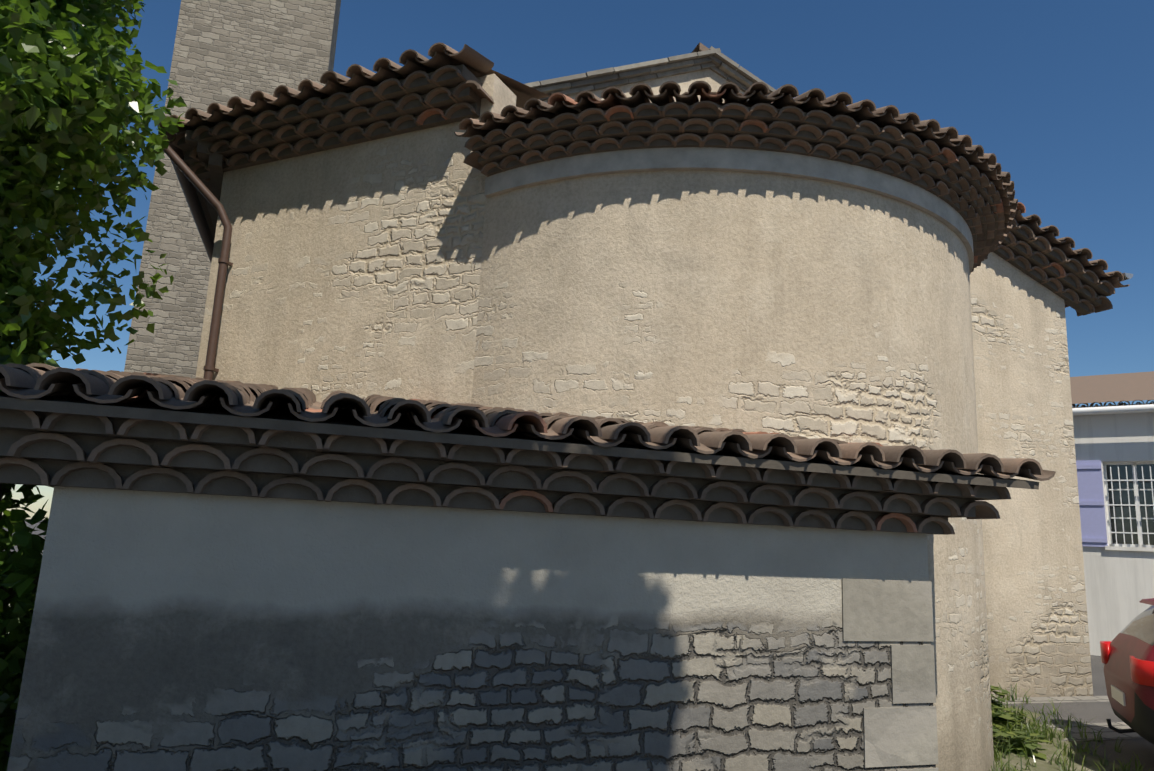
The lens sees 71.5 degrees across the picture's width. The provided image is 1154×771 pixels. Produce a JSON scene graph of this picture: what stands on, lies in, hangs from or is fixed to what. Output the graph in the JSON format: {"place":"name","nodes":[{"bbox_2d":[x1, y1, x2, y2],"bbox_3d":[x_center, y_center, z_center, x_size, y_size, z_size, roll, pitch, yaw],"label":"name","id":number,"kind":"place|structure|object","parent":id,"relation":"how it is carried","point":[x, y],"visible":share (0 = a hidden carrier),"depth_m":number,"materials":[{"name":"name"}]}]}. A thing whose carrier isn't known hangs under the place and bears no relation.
{"place":"outdoors","nodes":[
{"label":"outdoors","id":0,"kind":"place"},
{"bbox_2d":[0,520,1153,770],"bbox_3d":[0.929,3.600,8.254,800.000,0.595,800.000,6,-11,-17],"label":"asphalt ground","id":1,"kind":"structure","parent":0,"point":[1102,712],"depth_m":8.87,"materials":[{"name":"grey asphalt"}]},
{"bbox_2d":[0,346,48,770],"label":"bush","id":2,"kind":"object","parent":1,"relation":"on","point":[20,568],"depth_m":4.50,"materials":[{"name":"green plant"}]},
{"bbox_2d":[124,0,340,377],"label":"bell tower","id":3,"kind":"structure","parent":1,"relation":"on","point":[224,51],"depth_m":19.72,"materials":[{"name":"stone"}]},
{"bbox_2d":[196,74,515,408],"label":"wall","id":4,"kind":"structure","parent":1,"relation":"on","point":[354,269],"depth_m":7.40,"materials":[{"name":"beige paint"}]},
{"bbox_2d":[7,486,935,770],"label":"shed walls","id":5,"kind":"structure","parent":1,"relation":"on","point":[187,632],"depth_m":4.36,"materials":[{"name":"grey stone"}]},
{"bbox_2d":[0,408,1002,534],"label":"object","id":6,"kind":"object","parent":5,"relation":"on","point":[87,434],"visible":0.64,"depth_m":4.28,"materials":[{"name":"brown ceramic"}]},
{"bbox_2d":[0,391,1038,489],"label":"shed roof deck","id":7,"kind":"structure","parent":6,"relation":"on","point":[344,422],"depth_m":4.24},
{"bbox_2d":[0,363,1055,534],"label":"tiled eaves","id":8,"kind":"object","parent":7,"relation":"on","point":[33,380],"visible":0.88,"depth_m":4.43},
{"bbox_2d":[841,578,938,770],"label":"corner stones","id":9,"kind":"object","parent":5,"relation":"attached to","point":[885,610],"visible":0.65,"depth_m":5.20,"materials":[{"name":"grey stone"}]},
{"bbox_2d":[471,170,993,770],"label":"apse wall","id":10,"kind":"structure","parent":1,"relation":"on","point":[789,306],"depth_m":6.20,"materials":[{"name":"beige paint"}]},
{"bbox_2d":[177,64,1111,315],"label":"tiled eaves","id":11,"kind":"object","parent":10,"relation":"on","point":[422,87],"visible":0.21,"depth_m":7.07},
{"bbox_2d":[157,116,232,379],"bbox_3d":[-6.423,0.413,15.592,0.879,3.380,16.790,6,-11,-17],"label":"drainpipe","id":12,"kind":"object","parent":11,"relation":"attached to","point":[189,180],"visible":0.75,"depth_m":8.06,"materials":[{"name":"metal"}]},
{"bbox_2d":[170,42,1128,315],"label":"roof tiles","id":13,"kind":"object","parent":11,"relation":"on","point":[954,146],"visible":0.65,"depth_m":6.82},
{"bbox_2d":[483,103,881,136],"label":"roof","id":14,"kind":"structure","parent":11,"relation":"on","point":[664,104],"depth_m":6.23,"materials":[{"name":"ceramic"}]},
{"bbox_2d":[1120,273,1132,281],"bbox_3d":[4.693,-0.007,18.926,0.150,0.075,17.520,6,-11,-17],"label":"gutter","id":15,"kind":"object","parent":11,"relation":"on","point":[1127,276],"visible":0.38,"depth_m":10.72,"materials":[{"name":"metal"}]},
{"bbox_2d":[484,147,973,274],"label":"cornice","id":16,"kind":"structure","parent":10,"relation":"attached to","point":[765,162],"depth_m":6.34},
{"bbox_2d":[544,69,1092,697],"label":"nave walls","id":17,"kind":"structure","parent":1,"relation":"on","point":[1038,629],"depth_m":10.26,"materials":[{"name":"beige paint"}]},
{"bbox_2d":[182,42,708,240],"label":"nave roof","id":18,"kind":"structure","parent":17,"relation":"on","point":[699,47],"depth_m":10.27,"materials":[{"name":"ceramic"}]},
{"bbox_2d":[525,46,775,100],"bbox_3d":[1.772,-3.266,9.875,6.116,1.554,0.567,6,-11,-17],"label":"lauze coping","id":19,"kind":"object","parent":17,"relation":"on","point":[717,61],"visible":0.27,"depth_m":9.44,"materials":[{"name":"grey stone"}]},
{"bbox_2d":[992,706,1123,770],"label":"verge earth","id":20,"kind":"structure","parent":1,"relation":"on","point":[1042,764],"depth_m":7.27,"materials":[{"name":"brown soil"}]},
{"bbox_2d":[989,683,1150,770],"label":"weeds","id":21,"kind":"object","parent":20,"relation":"on","point":[1008,724],"visible":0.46,"depth_m":7.64,"materials":[{"name":"green plant"}]},
{"bbox_2d":[1072,403,1153,655],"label":"house walls","id":22,"kind":"structure","parent":1,"relation":"on","point":[1119,583],"depth_m":14.61,"materials":[{"name":"white paint"}]},
{"bbox_2d":[1076,460,1107,546],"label":"house shutters","id":23,"kind":"object","parent":22,"relation":"attached to","point":[1091,505],"visible":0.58,"depth_m":14.88,"materials":[{"name":"purple wood"}]},
{"bbox_2d":[1070,371,1153,407],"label":"house roof tiles","id":24,"kind":"object","parent":22,"relation":"on","point":[1114,388],"visible":0.08,"depth_m":16.47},
{"bbox_2d":[1072,404,1153,415],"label":"gutter","id":25,"kind":"object","parent":22,"relation":"attached to","point":[1114,409],"depth_m":14.68,"materials":[{"name":"white paint"}]},
{"bbox_2d":[1103,461,1153,547],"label":"house window frame bars","id":26,"kind":"object","parent":22,"relation":"in","point":[1137,504],"visible":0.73,"depth_m":14.65,"materials":[{"name":"white metal"}]},
{"bbox_2d":[1106,464,1153,544],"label":"window pane","id":27,"kind":"structure","parent":26,"relation":"in","point":[1124,497],"depth_m":14.73,"materials":[{"name":"clear glass"}]},
{"bbox_2d":[1100,598,1153,743],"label":"car","id":28,"kind":"object","parent":1,"relation":"on","point":[1127,656],"visible":1,"depth_m":7.26,"materials":[{"name":"paint"}]},
{"bbox_2d":[2,0,1153,519],"label":"sky","id":29,"kind":"structure","parent":0,"point":[1061,92],"materials":[{"name":"blue"}]},
{"bbox_2d":[992,696,1142,740],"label":"road","id":30,"kind":"structure","parent":0,"point":[1107,732],"depth_m":8.54,"materials":[{"name":"grey asphalt"}]},
{"bbox_3d":[-7.099,-2.298,2.832,8.419,9.462,6.416,6,-11,-17],"label":"tree wood","id":31,"kind":"object","parent":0,"visible":0},
{"bbox_2d":[0,0,186,516],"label":"tree","id":32,"kind":"object","parent":31,"relation":"attached to","point":[68,105],"visible":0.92,"depth_m":5.49,"materials":[{"name":"green plant"}]}
]}

